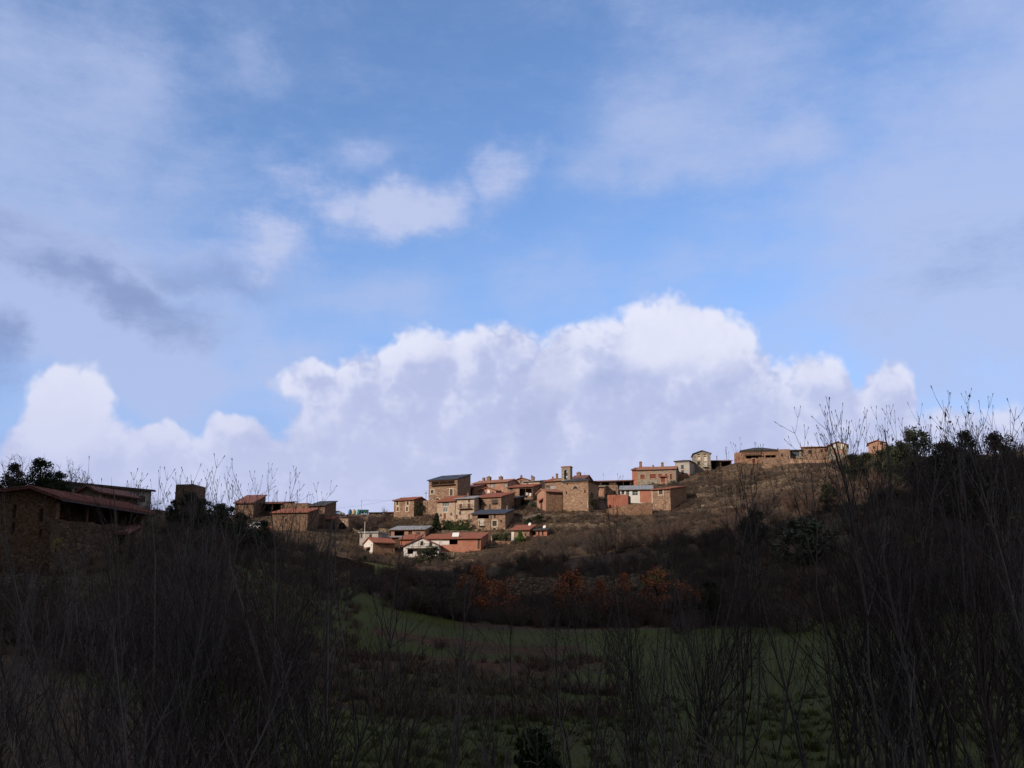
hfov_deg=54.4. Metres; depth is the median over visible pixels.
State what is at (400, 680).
ash sapling
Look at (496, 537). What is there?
hedge
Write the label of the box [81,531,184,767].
ash sapling
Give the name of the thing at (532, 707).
ash sapling
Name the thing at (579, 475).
chimney house
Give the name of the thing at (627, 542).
bare bush
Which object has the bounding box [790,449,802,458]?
glazed barn
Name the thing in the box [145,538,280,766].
ash sapling
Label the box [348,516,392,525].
retaining wall
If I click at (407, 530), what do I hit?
metal roof barn
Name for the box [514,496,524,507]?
shadow barn
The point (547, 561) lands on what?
bare bush
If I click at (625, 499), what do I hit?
red brick enclosure
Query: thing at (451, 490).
window
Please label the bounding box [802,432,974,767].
ash sapling
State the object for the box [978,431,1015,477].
evergreen oak
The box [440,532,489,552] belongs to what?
orange house
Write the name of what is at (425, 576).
bare bush
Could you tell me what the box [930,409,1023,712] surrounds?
ash sapling
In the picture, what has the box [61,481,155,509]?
long hall
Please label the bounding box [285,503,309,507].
blank stone barn
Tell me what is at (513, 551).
terrace wall
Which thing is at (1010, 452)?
thin oak
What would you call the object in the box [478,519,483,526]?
window
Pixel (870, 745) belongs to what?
ash sapling
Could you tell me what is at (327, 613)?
ash sapling
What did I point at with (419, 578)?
bare bush
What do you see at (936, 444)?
evergreen oak
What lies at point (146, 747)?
ash sapling
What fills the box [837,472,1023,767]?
ash sapling
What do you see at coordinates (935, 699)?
ash sapling
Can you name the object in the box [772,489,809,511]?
bare bush
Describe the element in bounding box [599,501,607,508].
garage
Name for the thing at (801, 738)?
ash sapling
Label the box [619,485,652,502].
glazed house
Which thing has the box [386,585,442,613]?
bare bush
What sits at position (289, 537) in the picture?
ash sapling
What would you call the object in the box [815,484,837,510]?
evergreen oak
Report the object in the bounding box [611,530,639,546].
bare bush
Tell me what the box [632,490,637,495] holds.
window
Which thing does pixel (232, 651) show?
ash sapling
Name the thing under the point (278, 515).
bright roof barn
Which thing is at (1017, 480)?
ash sapling
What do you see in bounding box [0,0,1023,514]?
sky
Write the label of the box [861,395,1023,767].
ash sapling
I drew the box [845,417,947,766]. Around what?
ash sapling
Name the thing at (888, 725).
ash sapling
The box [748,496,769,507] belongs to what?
bare bush
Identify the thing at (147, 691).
ash sapling
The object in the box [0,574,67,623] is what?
bare bush
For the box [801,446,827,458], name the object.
terrace house
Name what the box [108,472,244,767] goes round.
ash sapling
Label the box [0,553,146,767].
ash sapling
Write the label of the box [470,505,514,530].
slate roof house
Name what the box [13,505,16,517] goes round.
window
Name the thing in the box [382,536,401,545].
sunk shed
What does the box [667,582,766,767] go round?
ash sapling
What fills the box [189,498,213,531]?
ivy clad tree
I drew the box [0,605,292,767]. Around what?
ash sapling
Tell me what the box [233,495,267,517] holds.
red parapet house
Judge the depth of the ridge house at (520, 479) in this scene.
312.26 m
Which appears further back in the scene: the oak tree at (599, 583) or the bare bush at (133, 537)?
the oak tree at (599, 583)
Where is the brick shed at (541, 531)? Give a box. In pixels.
[530,528,550,536]
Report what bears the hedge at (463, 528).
on the ground
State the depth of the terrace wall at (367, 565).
188.97 m
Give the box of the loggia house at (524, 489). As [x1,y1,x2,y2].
[506,484,541,500]
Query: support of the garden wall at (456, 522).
on the ground
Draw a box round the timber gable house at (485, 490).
[477,487,503,495]
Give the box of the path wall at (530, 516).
[523,513,540,518]
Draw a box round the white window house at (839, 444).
[826,441,848,460]
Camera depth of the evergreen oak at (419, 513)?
282.94 m
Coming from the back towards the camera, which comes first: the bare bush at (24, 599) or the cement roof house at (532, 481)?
the cement roof house at (532, 481)
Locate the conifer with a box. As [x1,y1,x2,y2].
[431,513,440,531]
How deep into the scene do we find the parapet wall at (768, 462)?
314.43 m
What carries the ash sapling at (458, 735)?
on the ground
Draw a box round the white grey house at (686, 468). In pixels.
[673,460,695,477]
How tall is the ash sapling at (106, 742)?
6.116 m
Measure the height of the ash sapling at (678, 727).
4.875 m
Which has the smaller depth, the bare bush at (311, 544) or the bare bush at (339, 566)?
the bare bush at (339, 566)
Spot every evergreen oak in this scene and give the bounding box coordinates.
[215,502,237,528]
[362,555,369,561]
[409,545,450,564]
[414,502,426,515]
[536,514,543,522]
[738,507,770,545]
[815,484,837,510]
[840,453,864,481]
[854,452,876,476]
[867,444,897,477]
[876,443,927,486]
[889,426,940,483]
[925,444,967,489]
[925,452,1012,520]
[929,439,953,478]
[956,429,979,479]
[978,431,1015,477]
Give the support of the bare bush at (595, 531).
on the ground
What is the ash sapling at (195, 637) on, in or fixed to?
on the ground
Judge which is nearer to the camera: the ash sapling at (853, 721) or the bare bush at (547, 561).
the ash sapling at (853, 721)
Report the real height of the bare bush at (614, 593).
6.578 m
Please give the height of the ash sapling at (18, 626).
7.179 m
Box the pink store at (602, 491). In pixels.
[599,485,606,496]
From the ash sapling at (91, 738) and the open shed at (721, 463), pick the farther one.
the open shed at (721, 463)
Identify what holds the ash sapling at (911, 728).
on the ground
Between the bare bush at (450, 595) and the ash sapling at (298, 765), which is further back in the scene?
the bare bush at (450, 595)
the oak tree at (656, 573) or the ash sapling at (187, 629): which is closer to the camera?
the ash sapling at (187, 629)
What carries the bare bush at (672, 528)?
on the ground
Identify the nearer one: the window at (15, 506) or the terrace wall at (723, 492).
the window at (15, 506)
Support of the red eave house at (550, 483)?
on the ground
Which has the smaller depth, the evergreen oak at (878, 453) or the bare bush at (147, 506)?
the bare bush at (147, 506)
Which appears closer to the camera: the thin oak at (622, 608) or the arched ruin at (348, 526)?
the thin oak at (622, 608)
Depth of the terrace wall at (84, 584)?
78.41 m
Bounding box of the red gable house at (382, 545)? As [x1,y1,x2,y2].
[362,537,396,554]
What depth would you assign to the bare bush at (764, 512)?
229.74 m
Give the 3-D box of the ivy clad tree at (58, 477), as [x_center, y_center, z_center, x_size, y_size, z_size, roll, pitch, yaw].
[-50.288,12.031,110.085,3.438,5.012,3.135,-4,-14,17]
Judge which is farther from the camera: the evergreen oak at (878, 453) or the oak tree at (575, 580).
the evergreen oak at (878, 453)
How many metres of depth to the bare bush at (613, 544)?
218.31 m
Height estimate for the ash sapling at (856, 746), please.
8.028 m
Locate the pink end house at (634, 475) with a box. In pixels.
[631,461,649,484]
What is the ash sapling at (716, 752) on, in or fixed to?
on the ground
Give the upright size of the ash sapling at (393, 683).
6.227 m
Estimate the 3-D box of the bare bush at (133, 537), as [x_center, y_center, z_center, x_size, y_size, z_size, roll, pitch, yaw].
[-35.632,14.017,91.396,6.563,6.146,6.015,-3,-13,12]
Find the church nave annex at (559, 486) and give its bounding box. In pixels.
[554,478,566,490]
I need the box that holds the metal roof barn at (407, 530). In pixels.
[389,526,432,536]
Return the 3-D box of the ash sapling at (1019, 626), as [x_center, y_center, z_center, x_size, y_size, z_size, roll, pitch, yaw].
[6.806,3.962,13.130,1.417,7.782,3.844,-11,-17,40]
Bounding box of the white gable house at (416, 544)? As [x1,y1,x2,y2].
[401,537,442,557]
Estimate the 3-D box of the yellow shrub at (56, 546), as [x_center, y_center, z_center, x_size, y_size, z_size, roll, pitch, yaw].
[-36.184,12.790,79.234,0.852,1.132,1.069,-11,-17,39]
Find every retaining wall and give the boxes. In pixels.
[49,519,125,572]
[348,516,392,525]
[607,502,651,514]
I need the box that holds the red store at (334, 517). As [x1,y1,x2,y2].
[325,515,339,528]
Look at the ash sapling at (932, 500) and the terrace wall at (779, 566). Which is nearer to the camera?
the ash sapling at (932, 500)
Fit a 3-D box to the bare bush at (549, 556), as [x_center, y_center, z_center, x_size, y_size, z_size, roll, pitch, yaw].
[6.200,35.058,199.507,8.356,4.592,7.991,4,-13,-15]
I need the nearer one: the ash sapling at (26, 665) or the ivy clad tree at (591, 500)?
the ash sapling at (26, 665)
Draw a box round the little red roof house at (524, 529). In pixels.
[509,524,536,538]
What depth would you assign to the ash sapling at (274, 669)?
12.61 m
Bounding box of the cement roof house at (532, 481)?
[522,475,544,488]
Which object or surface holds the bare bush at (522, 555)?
on the ground
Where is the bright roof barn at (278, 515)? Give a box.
[272,508,319,530]
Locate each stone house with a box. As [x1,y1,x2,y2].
[392,496,427,517]
[778,449,789,457]
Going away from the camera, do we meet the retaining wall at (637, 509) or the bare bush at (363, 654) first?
the bare bush at (363, 654)
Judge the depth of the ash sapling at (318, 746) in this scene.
12.44 m
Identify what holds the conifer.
on the ground
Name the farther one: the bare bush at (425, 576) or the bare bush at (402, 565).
the bare bush at (402, 565)
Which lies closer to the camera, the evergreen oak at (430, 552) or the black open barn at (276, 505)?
the evergreen oak at (430, 552)
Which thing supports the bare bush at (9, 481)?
on the ground
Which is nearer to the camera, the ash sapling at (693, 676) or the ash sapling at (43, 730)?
the ash sapling at (43, 730)
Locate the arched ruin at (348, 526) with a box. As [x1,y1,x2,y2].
[336,518,355,531]
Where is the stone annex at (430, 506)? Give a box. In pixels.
[423,500,436,515]
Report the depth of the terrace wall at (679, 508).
269.46 m
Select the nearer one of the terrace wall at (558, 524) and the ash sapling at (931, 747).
the ash sapling at (931, 747)
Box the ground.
[0,451,1023,767]
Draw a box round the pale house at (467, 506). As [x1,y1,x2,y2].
[454,493,481,520]
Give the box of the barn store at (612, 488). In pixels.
[606,485,618,494]
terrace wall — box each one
[0,573,152,593]
[271,559,348,584]
[305,550,374,575]
[347,514,392,517]
[352,527,390,532]
[444,552,487,559]
[448,548,542,561]
[543,522,613,527]
[544,513,606,516]
[549,520,644,532]
[556,521,688,539]
[670,497,769,518]
[670,503,693,512]
[687,478,787,497]
[691,466,805,488]
[701,478,824,506]
[721,548,847,580]
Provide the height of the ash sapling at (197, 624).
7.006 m
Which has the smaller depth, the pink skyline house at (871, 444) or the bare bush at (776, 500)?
the bare bush at (776, 500)
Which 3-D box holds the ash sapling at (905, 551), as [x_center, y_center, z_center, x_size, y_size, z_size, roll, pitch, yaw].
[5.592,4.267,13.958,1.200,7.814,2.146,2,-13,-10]
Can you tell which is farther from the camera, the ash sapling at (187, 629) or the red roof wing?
the red roof wing
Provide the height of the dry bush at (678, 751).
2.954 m
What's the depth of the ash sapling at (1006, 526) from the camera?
15.25 m
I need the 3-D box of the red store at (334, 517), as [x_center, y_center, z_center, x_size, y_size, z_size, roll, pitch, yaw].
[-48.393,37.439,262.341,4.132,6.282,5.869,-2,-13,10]
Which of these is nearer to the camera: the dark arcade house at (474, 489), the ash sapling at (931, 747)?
the ash sapling at (931, 747)
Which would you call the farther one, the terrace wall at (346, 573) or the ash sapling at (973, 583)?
the terrace wall at (346, 573)
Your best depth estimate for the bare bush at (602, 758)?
9.04 m
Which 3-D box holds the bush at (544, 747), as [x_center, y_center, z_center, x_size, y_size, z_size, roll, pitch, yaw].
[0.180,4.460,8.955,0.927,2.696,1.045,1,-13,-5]
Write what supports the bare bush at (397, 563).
on the ground
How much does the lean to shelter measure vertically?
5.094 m
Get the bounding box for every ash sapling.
[0,465,216,767]
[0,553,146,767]
[0,553,171,767]
[0,558,57,690]
[0,559,156,767]
[0,566,83,767]
[0,572,46,756]
[0,572,52,767]
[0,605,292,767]
[0,653,324,767]
[6,544,49,688]
[36,547,97,767]
[38,523,91,699]
[51,544,208,767]
[61,456,220,767]
[65,608,164,764]
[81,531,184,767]
[82,600,313,767]
[87,482,289,767]
[97,628,406,767]
[103,556,236,767]
[104,651,376,767]
[106,565,337,767]
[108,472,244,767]
[127,462,272,767]
[139,488,223,767]
[141,467,264,767]
[144,534,245,767]
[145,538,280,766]
[145,562,237,760]
[146,492,334,767]
[146,527,213,767]
[147,527,183,627]
[147,556,337,767]
[148,471,275,766]
[150,469,218,748]
[155,483,230,767]
[156,474,265,763]
[157,467,341,767]
[158,582,290,724]
[174,674,494,767]
[176,477,325,767]
[176,512,318,767]
[190,454,321,767]
[208,563,484,767]
[209,539,287,767]
[215,458,430,767]
[220,573,265,767]
[229,470,445,767]
[233,486,330,763]
[234,492,349,767]
[240,483,358,765]
[255,494,314,767]
[256,593,431,767]
[269,511,335,767]
[269,566,341,758]
[287,512,361,767]
[294,509,362,767]
[310,492,378,767]
[366,579,428,767]
[421,692,496,767]
[426,561,499,767]
[426,615,485,767]
[439,565,503,767]
[463,689,511,767]
[470,594,594,764]
[471,596,647,767]
[476,716,577,767]
[509,580,637,767]
[520,663,652,767]
[521,515,781,767]
[536,570,606,767]
[574,505,878,767]
[583,442,782,767]
[585,487,800,767]
[594,584,669,767]
[612,704,760,767]
[613,714,756,767]
[617,693,725,767]
[621,654,736,767]
[627,649,677,767]
[633,538,702,767]
[650,443,778,767]
[660,446,759,767]
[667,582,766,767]
[709,477,777,767]
[713,402,980,767]
[725,566,875,767]
[730,404,962,767]
[767,403,921,767]
[774,406,976,767]
[776,502,951,767]
[782,427,887,767]
[784,663,1023,767]
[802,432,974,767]
[806,425,912,767]
[807,397,1023,767]
[808,406,912,767]
[821,406,982,767]
[821,434,931,767]
[823,434,1023,767]
[831,407,900,767]
[834,420,941,767]
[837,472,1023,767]
[838,637,994,767]
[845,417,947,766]
[850,390,980,767]
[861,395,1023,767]
[862,502,950,767]
[862,516,981,767]
[880,426,938,767]
[889,424,1023,766]
[892,423,1023,767]
[909,415,1017,767]
[916,602,949,756]
[929,386,1023,702]
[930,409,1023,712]
[931,388,1023,755]
[933,398,1023,767]
[945,491,1022,664]
[971,425,1023,743]
[974,432,1023,762]
[976,582,1023,767]
[980,410,1023,565]
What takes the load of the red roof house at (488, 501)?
on the ground
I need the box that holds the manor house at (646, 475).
[636,462,678,484]
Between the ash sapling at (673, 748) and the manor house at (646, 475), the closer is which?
the ash sapling at (673, 748)
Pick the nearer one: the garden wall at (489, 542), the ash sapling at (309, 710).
the ash sapling at (309, 710)
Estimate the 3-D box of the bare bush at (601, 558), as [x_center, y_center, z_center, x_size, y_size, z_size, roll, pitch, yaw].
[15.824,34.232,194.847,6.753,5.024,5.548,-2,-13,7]
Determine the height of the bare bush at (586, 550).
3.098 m
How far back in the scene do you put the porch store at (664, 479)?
309.04 m
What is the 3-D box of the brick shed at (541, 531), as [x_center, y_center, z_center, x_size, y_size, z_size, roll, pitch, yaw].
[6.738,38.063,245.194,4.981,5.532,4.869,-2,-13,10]
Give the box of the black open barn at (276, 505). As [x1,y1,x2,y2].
[260,501,296,515]
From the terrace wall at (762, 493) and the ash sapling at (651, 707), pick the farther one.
the terrace wall at (762, 493)
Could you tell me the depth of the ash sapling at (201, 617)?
15.72 m
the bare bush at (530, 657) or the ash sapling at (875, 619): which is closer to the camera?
the ash sapling at (875, 619)
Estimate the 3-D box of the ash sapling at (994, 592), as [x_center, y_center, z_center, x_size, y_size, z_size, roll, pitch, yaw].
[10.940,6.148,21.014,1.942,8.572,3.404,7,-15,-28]
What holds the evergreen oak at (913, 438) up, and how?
on the ground
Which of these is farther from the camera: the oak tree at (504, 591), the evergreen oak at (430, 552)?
the evergreen oak at (430, 552)
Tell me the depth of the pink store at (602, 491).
290.92 m
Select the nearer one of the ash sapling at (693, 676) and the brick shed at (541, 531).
the ash sapling at (693, 676)
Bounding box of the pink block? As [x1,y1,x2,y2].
[734,452,740,462]
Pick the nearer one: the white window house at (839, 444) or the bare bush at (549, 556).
the bare bush at (549, 556)
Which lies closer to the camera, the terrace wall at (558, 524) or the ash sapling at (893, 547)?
the ash sapling at (893, 547)
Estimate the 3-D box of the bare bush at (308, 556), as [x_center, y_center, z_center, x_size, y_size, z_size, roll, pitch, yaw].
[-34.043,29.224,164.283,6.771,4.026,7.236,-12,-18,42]
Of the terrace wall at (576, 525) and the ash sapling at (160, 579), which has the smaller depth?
the ash sapling at (160, 579)
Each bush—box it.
[0,455,53,487]
[0,549,93,613]
[0,573,34,608]
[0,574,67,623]
[97,509,162,562]
[115,483,163,521]
[276,540,333,566]
[279,527,301,542]
[285,534,310,548]
[287,551,317,564]
[299,537,322,550]
[326,559,346,570]
[337,644,386,662]
[369,521,380,529]
[381,568,461,600]
[382,564,412,576]
[386,562,413,571]
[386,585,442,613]
[392,560,404,566]
[403,566,427,585]
[404,576,490,614]
[411,567,445,579]
[431,636,447,649]
[457,561,492,576]
[462,556,483,567]
[465,588,525,620]
[470,725,503,767]
[476,588,511,603]
[480,591,546,623]
[488,718,627,767]
[512,547,544,565]
[513,725,565,767]
[516,649,549,668]
[520,635,536,649]
[526,551,564,569]
[527,548,561,566]
[558,559,591,575]
[565,585,637,616]
[566,536,581,546]
[573,583,648,615]
[576,530,607,548]
[579,541,600,553]
[579,549,604,569]
[580,532,613,550]
[584,523,610,535]
[584,531,613,544]
[600,529,623,547]
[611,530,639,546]
[612,538,631,548]
[613,519,646,540]
[626,697,785,767]
[631,526,654,543]
[645,523,683,541]
[646,523,664,537]
[655,522,686,536]
[661,530,693,541]
[661,562,700,582]
[662,524,691,537]
[689,695,808,767]
[690,526,734,549]
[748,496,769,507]
[753,499,787,518]
[764,492,786,506]
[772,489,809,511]
[781,491,810,509]
[803,498,825,514]
[820,476,847,491]
[841,478,902,498]
[861,482,908,499]
[863,484,894,505]
[869,467,887,482]
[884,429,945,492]
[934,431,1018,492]
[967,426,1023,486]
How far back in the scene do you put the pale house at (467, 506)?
268.43 m
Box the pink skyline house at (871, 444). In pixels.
[866,440,887,453]
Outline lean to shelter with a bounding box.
[113,525,139,561]
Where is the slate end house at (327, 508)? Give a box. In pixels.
[307,501,337,526]
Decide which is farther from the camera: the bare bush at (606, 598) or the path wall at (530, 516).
the path wall at (530, 516)
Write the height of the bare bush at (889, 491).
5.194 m
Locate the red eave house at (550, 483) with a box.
[543,473,558,488]
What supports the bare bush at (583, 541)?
on the ground
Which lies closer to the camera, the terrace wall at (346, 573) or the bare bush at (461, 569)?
the terrace wall at (346, 573)
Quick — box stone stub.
[593,499,598,509]
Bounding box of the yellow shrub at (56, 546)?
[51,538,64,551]
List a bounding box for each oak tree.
[453,580,475,608]
[458,564,497,610]
[486,576,520,612]
[551,569,589,612]
[590,577,615,626]
[612,572,631,605]
[638,565,684,606]
[671,580,697,607]
[696,587,704,602]
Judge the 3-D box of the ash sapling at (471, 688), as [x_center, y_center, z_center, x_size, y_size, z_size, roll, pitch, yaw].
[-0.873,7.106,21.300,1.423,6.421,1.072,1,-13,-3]
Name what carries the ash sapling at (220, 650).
on the ground
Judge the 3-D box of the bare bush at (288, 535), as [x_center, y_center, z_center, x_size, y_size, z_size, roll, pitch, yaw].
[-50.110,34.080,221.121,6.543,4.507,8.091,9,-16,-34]
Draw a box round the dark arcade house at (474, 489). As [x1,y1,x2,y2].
[470,484,485,495]
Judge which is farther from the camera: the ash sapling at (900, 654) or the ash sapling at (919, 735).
the ash sapling at (900, 654)
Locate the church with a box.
[561,466,599,510]
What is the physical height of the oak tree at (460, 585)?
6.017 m
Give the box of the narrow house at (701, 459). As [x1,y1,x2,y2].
[691,450,711,472]
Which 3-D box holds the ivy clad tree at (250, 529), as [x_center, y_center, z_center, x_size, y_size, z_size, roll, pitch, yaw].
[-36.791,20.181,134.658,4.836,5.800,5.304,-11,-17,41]
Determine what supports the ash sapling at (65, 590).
on the ground
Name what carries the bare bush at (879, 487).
on the ground
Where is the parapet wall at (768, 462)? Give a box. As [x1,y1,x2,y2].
[761,458,828,468]
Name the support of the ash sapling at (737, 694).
on the ground
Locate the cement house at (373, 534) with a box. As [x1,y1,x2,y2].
[358,531,387,545]
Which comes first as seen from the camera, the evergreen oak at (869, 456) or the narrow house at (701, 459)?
the evergreen oak at (869, 456)
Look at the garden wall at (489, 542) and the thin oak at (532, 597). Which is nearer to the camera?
the thin oak at (532, 597)
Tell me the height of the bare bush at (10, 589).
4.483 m
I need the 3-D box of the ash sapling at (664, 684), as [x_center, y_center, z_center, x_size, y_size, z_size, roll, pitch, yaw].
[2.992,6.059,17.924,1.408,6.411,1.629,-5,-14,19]
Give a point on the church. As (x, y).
(576, 493)
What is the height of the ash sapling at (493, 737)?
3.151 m
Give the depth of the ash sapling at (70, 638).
23.98 m
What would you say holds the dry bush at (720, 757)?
on the ground
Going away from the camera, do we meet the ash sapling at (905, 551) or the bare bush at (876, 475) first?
the ash sapling at (905, 551)
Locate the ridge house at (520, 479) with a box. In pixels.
[515,475,530,483]
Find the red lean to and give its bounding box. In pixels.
[398,534,423,548]
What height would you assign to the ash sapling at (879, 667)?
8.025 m
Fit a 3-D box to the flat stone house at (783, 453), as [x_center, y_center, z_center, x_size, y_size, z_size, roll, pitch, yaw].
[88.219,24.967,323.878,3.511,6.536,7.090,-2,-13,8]
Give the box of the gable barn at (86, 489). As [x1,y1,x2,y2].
[73,485,141,504]
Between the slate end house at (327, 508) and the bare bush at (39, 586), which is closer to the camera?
the bare bush at (39, 586)
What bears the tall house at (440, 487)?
on the ground
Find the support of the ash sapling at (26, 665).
on the ground
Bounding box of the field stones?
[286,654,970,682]
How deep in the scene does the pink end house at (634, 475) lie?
322.41 m
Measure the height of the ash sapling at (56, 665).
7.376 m
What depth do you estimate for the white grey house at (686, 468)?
327.21 m
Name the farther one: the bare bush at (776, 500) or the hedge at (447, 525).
the hedge at (447, 525)
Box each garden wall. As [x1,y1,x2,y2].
[439,520,471,527]
[442,530,473,533]
[485,541,510,546]
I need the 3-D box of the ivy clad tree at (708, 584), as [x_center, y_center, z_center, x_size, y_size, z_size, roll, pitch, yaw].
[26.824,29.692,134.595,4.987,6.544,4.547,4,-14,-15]
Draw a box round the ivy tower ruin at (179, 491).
[175,484,205,513]
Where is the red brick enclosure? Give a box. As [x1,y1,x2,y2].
[607,494,630,508]
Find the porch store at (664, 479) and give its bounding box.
[659,475,668,483]
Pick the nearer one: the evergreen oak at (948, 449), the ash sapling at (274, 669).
the ash sapling at (274, 669)
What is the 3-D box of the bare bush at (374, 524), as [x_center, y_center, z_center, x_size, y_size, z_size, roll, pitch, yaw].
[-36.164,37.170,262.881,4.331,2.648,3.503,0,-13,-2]
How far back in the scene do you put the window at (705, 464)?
333.22 m
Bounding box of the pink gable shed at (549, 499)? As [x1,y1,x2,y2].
[535,488,562,510]
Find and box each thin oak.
[453,584,480,620]
[512,578,551,613]
[598,586,646,626]
[905,448,943,503]
[969,438,1022,484]
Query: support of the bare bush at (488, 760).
on the ground
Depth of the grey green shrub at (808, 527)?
175.40 m
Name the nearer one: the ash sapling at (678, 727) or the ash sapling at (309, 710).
the ash sapling at (309, 710)
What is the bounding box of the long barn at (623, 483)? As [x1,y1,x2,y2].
[593,480,633,491]
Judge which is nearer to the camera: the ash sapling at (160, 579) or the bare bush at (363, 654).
the ash sapling at (160, 579)
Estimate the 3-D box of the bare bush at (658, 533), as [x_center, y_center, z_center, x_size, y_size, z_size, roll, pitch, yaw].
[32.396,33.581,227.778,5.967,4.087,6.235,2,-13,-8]
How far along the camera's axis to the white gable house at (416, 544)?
234.89 m
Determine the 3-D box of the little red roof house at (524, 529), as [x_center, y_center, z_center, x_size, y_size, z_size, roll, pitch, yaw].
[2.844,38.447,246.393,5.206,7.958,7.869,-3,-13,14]
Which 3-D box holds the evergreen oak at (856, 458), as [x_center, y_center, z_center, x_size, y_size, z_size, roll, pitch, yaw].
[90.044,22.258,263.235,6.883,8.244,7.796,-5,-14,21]
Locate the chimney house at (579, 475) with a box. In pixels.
[572,472,592,480]
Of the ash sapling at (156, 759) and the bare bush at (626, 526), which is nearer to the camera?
the ash sapling at (156, 759)
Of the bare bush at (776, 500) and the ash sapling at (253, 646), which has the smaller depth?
the ash sapling at (253, 646)
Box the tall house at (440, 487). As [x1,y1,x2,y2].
[427,474,471,499]
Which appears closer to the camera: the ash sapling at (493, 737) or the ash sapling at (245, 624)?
the ash sapling at (493, 737)
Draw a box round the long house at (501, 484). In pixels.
[471,476,520,492]
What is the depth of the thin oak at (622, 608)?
136.04 m
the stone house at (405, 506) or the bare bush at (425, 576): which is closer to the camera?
the bare bush at (425, 576)
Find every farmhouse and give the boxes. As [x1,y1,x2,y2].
[0,485,155,575]
[739,448,777,463]
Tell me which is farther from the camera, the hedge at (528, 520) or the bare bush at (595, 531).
the hedge at (528, 520)
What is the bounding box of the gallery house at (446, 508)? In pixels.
[435,495,466,520]
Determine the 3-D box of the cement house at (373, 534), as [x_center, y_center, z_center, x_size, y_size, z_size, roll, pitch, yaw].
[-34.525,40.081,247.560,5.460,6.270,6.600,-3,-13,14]
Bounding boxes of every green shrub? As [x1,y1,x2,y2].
[513,531,524,542]
[768,517,840,565]
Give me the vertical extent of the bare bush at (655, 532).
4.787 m
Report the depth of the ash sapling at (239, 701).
14.42 m
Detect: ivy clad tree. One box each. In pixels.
[0,462,29,488]
[16,457,55,487]
[47,471,73,491]
[165,500,178,522]
[172,492,200,527]
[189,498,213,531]
[194,503,240,546]
[228,513,261,552]
[250,520,278,552]
[589,492,593,505]
[694,579,729,624]
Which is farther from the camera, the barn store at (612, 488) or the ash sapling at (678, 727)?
the barn store at (612, 488)
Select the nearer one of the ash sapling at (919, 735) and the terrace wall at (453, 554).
the ash sapling at (919, 735)
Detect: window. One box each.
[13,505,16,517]
[39,509,43,521]
[449,488,453,495]
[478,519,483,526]
[491,519,497,526]
[600,503,606,508]
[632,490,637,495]
[639,474,645,479]
[649,473,656,478]
[658,489,663,495]
[703,461,707,467]
[790,451,799,456]
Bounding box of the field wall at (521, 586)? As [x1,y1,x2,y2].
[506,573,639,594]
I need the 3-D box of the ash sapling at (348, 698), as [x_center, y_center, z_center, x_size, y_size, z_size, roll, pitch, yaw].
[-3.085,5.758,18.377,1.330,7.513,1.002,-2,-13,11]
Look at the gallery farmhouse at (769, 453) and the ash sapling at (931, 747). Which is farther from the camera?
the gallery farmhouse at (769, 453)
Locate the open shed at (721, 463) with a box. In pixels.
[711,456,732,469]
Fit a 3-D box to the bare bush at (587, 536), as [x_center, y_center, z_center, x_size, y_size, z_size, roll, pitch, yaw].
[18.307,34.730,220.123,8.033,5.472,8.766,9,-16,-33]
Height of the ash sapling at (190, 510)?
7.640 m
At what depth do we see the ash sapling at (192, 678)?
14.16 m
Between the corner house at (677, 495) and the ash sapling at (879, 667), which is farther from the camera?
the corner house at (677, 495)
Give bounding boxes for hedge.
[441,520,470,529]
[446,527,472,530]
[492,533,508,540]
[523,516,543,524]
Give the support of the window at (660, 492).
in the corner house at (677, 495)
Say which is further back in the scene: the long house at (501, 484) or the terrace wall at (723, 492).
the long house at (501, 484)
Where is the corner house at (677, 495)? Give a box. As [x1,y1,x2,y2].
[650,486,686,510]
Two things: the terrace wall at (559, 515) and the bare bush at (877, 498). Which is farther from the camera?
the terrace wall at (559, 515)
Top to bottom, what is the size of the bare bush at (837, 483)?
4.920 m
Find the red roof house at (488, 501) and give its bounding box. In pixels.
[478,492,515,509]
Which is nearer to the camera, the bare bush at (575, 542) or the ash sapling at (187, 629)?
the ash sapling at (187, 629)
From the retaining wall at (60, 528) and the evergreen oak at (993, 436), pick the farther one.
the evergreen oak at (993, 436)
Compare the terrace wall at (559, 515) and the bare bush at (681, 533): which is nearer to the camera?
the bare bush at (681, 533)
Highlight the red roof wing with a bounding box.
[425,534,445,545]
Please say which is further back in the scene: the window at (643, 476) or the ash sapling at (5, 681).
the window at (643, 476)
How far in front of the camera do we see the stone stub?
272.29 m

